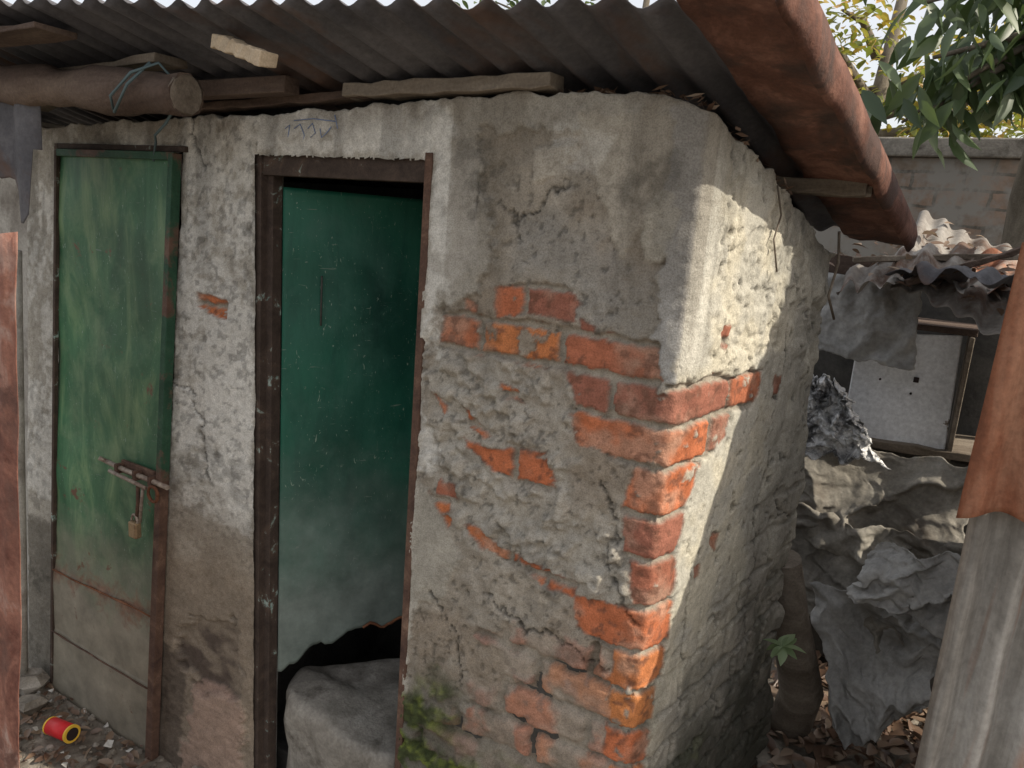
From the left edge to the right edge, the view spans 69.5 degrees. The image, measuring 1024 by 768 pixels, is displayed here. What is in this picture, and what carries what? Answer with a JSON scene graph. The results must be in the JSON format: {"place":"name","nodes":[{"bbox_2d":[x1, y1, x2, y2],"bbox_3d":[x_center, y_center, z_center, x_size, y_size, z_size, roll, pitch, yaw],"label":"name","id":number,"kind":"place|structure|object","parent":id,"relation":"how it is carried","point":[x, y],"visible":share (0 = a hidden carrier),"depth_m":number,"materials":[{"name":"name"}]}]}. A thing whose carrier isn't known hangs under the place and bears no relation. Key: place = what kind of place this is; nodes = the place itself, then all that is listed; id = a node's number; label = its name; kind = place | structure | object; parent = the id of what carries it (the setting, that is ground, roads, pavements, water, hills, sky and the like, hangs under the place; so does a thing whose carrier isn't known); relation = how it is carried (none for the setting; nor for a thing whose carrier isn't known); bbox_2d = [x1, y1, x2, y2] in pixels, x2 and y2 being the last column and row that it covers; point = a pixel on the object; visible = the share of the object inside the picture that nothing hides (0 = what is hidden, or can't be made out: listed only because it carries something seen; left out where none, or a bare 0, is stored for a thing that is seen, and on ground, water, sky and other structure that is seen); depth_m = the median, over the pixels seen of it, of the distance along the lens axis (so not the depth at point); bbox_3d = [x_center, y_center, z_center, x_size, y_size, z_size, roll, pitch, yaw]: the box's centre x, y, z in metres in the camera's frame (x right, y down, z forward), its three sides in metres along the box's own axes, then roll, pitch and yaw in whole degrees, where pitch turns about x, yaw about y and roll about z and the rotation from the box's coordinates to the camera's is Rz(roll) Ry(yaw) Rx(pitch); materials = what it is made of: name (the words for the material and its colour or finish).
{"place":"outdoors","nodes":[
{"label":"outdoors","id":0,"kind":"place"},
{"bbox_2d":[19,652,927,767],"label":"ground","id":1,"kind":"structure","parent":0,"point":[764,756],"depth_m":2.94,"materials":[{"name":"brown soil"}]},
{"bbox_2d":[0,232,21,767],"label":"rusty metal sheet","id":2,"kind":"object","parent":1,"relation":"on","point":[10,607],"visible":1,"depth_m":2.07,"materials":[{"name":"brown metal"}]},
{"bbox_2d":[16,250,27,674],"bbox_3d":[-2.028,0.455,3.038,0.229,2.004,0.043,11,14,29],"label":"bamboo pole","id":3,"kind":"object","parent":1,"relation":"on","point":[22,478],"visible":0.46,"depth_m":3.00,"materials":[{"name":"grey wood"}]},
{"bbox_2d":[0,122,64,631],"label":"neighbour wall","id":4,"kind":"structure","parent":1,"relation":"on","point":[10,218],"depth_m":3.19,"materials":[{"name":"grey concrete"}]},
{"bbox_2d":[42,716,80,743],"bbox_3d":[-1.820,1.396,2.981,0.140,0.081,0.070,10,13,23],"label":"spool of red thread","id":5,"kind":"object","parent":1,"relation":"on","point":[65,731],"visible":1,"depth_m":2.96,"materials":[{"name":"red"}]},
{"bbox_2d":[32,689,132,767],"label":"litter scraps","id":6,"kind":"object","parent":1,"relation":"on","point":[108,743],"visible":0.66,"depth_m":2.96,"materials":[{"name":"paper"}]},
{"bbox_2d":[19,682,149,767],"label":"fallen leaves","id":7,"kind":"object","parent":1,"relation":"on","point":[128,758],"visible":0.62,"depth_m":2.96,"materials":[{"name":"brown plant"}]},
{"bbox_2d":[19,667,203,767],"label":"rubble","id":8,"kind":"object","parent":1,"relation":"on","point":[32,681],"visible":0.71,"depth_m":3.12,"materials":[{"name":"stone"}]},
{"bbox_2d":[0,0,917,767],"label":"brick outhouse","id":9,"kind":"structure","parent":1,"relation":"on","point":[412,384],"depth_m":2.06,"materials":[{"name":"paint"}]},
{"bbox_2d":[0,102,41,223],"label":"tin flap","id":10,"kind":"object","parent":9,"relation":"attached to","point":[20,132],"visible":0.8,"depth_m":2.32,"materials":[{"name":"grey metal"}]},
{"bbox_2d":[51,156,167,751],"bbox_3d":[-1.559,0.321,2.834,0.956,2.334,0.027,11,14,29],"label":"closed door leaf","id":11,"kind":"structure","parent":9,"relation":"in","point":[112,211],"depth_m":2.81,"materials":[{"name":"green paint"}]},
{"bbox_2d":[278,187,422,671],"bbox_3d":[-0.464,0.202,2.570,0.660,1.664,0.014,-1,13,-25],"label":"open door leaf","id":12,"kind":"structure","parent":9,"relation":"in","point":[347,381],"depth_m":2.50,"materials":[{"name":"green paint"}]},
{"bbox_2d":[773,185,781,271],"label":"hanging twigs","id":13,"kind":"object","parent":9,"relation":"hanging from","point":[777,228],"visible":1,"depth_m":1.84,"materials":[{"name":"brown wood"}]},
{"bbox_2d":[764,634,806,665],"bbox_3d":[0.916,0.894,2.493,0.122,0.066,0.114,4,12,-4],"label":"weed plant","id":14,"kind":"object","parent":9,"relation":"on","point":[782,647],"visible":1,"depth_m":2.48,"materials":[{"name":"green plant"}]},
{"bbox_2d":[827,231,840,319],"bbox_3d":[0.972,-0.322,2.209,0.061,0.263,0.009,-5,15,-37],"label":"electric wire","id":15,"kind":"object","parent":9,"relation":"attached to","point":[834,276],"visible":1,"depth_m":2.20,"materials":[{"name":"black plastic"}]},
{"bbox_2d":[454,0,649,9],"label":"tree","id":16,"kind":"object","parent":1,"relation":"on","point":[646,3],"depth_m":9.04,"materials":[{"name":"green plant"}]},
{"bbox_2d":[771,550,823,744],"bbox_3d":[1.080,1.040,2.817,0.361,0.871,0.214,-7,17,-43],"label":"wooden log","id":17,"kind":"object","parent":1,"relation":"on","point":[797,701],"visible":0.65,"depth_m":2.76,"materials":[{"name":"brown wood"}]},
{"bbox_2d":[752,650,927,767],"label":"dry leaves","id":18,"kind":"object","parent":1,"relation":"on","point":[826,755],"visible":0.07,"depth_m":2.84,"materials":[{"name":"brown plant"}]},
{"bbox_2d":[809,581,941,749],"bbox_3d":[1.339,1.041,2.768,0.159,0.725,0.503,-7,17,-43],"label":"tarpaulin","id":19,"kind":"object","parent":18,"relation":"on","point":[872,695],"visible":0.84,"depth_m":2.77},
{"bbox_2d":[809,447,968,691],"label":"scrap boards","id":20,"kind":"object","parent":1,"relation":"on","point":[818,644],"depth_m":3.21,"materials":[{"name":"wood"}]},
{"bbox_2d":[810,157,1019,256],"bbox_3d":[2.489,0.028,4.637,3.800,2.760,0.220,11,14,29],"label":"masonry","id":21,"kind":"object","parent":1,"relation":"on","point":[958,193],"visible":0.08,"depth_m":4.28,"materials":[{"name":"brick"}]},
{"bbox_2d":[879,137,1023,159],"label":"coping","id":22,"kind":"object","parent":21,"relation":"on","point":[1001,148],"visible":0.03,"depth_m":4.19,"materials":[{"name":"concrete"}]},
{"bbox_2d":[813,210,1020,461],"bbox_3d":[1.673,0.442,2.896,1.750,2.350,1.283,11,14,29],"label":"lean to shed","id":23,"kind":"object","parent":1,"relation":"on","point":[960,275],"visible":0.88,"depth_m":2.64,"materials":[{"name":"paint"}]},
{"bbox_2d":[818,272,921,370],"bbox_3d":[1.420,-0.285,2.938,0.404,0.408,0.050,15,16,41],"label":"tarpaulin","id":24,"kind":"object","parent":23,"relation":"attached to","point":[873,321],"visible":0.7,"depth_m":2.93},
{"bbox_2d":[790,502,962,653],"bbox_3d":[1.355,0.746,2.882,0.192,0.493,0.698,-7,17,-43],"label":"sacking pile","id":25,"kind":"object","parent":23,"relation":"in","point":[826,567],"visible":0.41,"depth_m":2.92,"materials":[{"name":"beige fabric"}]},
{"bbox_2d":[796,449,968,555],"bbox_3d":[1.433,0.465,2.934,0.730,0.483,0.289,11,14,29],"label":"sacking pile","id":26,"kind":"object","parent":23,"relation":"in","point":[919,497],"visible":0.56,"depth_m":2.94,"materials":[{"name":"beige fabric"}]},
{"bbox_2d":[805,373,890,469],"bbox_3d":[1.301,0.152,2.900,0.393,0.368,0.166,11,14,29],"label":"crumpled plastic sheet","id":27,"kind":"object","parent":26,"relation":"on","point":[836,427],"visible":0.93,"depth_m":2.92,"materials":[{"name":"plastic"}]},
{"bbox_2d":[846,541,960,638],"bbox_3d":[1.394,0.694,2.557,0.415,0.282,0.147,15,16,40],"label":"tarpaulin","id":28,"kind":"object","parent":23,"relation":"attached to","point":[893,578],"visible":0.82,"depth_m":2.54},
{"bbox_2d":[848,317,978,461],"bbox_3d":[1.681,-0.007,3.139,0.434,0.532,0.344,11,14,29],"label":"metal cabinet","id":29,"kind":"object","parent":23,"relation":"on","point":[901,405],"visible":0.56,"depth_m":3.01,"materials":[{"name":"white metal"}]},
{"bbox_2d":[819,0,1023,137],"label":"tree","id":30,"kind":"object","parent":1,"relation":"on","point":[879,87],"visible":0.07,"depth_m":5.91,"materials":[{"name":"green plant"}]},
{"bbox_2d":[861,0,1023,247],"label":"mango tree","id":31,"kind":"object","parent":1,"relation":"on","point":[990,65],"visible":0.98,"depth_m":3.10,"materials":[{"name":"green plant"}]},
{"bbox_2d":[915,512,1023,767],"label":"post","id":32,"kind":"object","parent":1,"relation":"on","point":[975,716],"visible":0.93,"depth_m":1.40,"materials":[{"name":"wood"}]},
{"bbox_2d":[956,242,1023,521],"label":"rusted roof sheet","id":33,"kind":"object","parent":32,"relation":"attached to","point":[994,480],"visible":1,"depth_m":1.30,"materials":[{"name":"metal"}]},
{"bbox_2d":[5,0,1023,137],"label":"sky","id":34,"kind":"structure","parent":0,"point":[919,14],"materials":[{"name":"white"}]}
]}

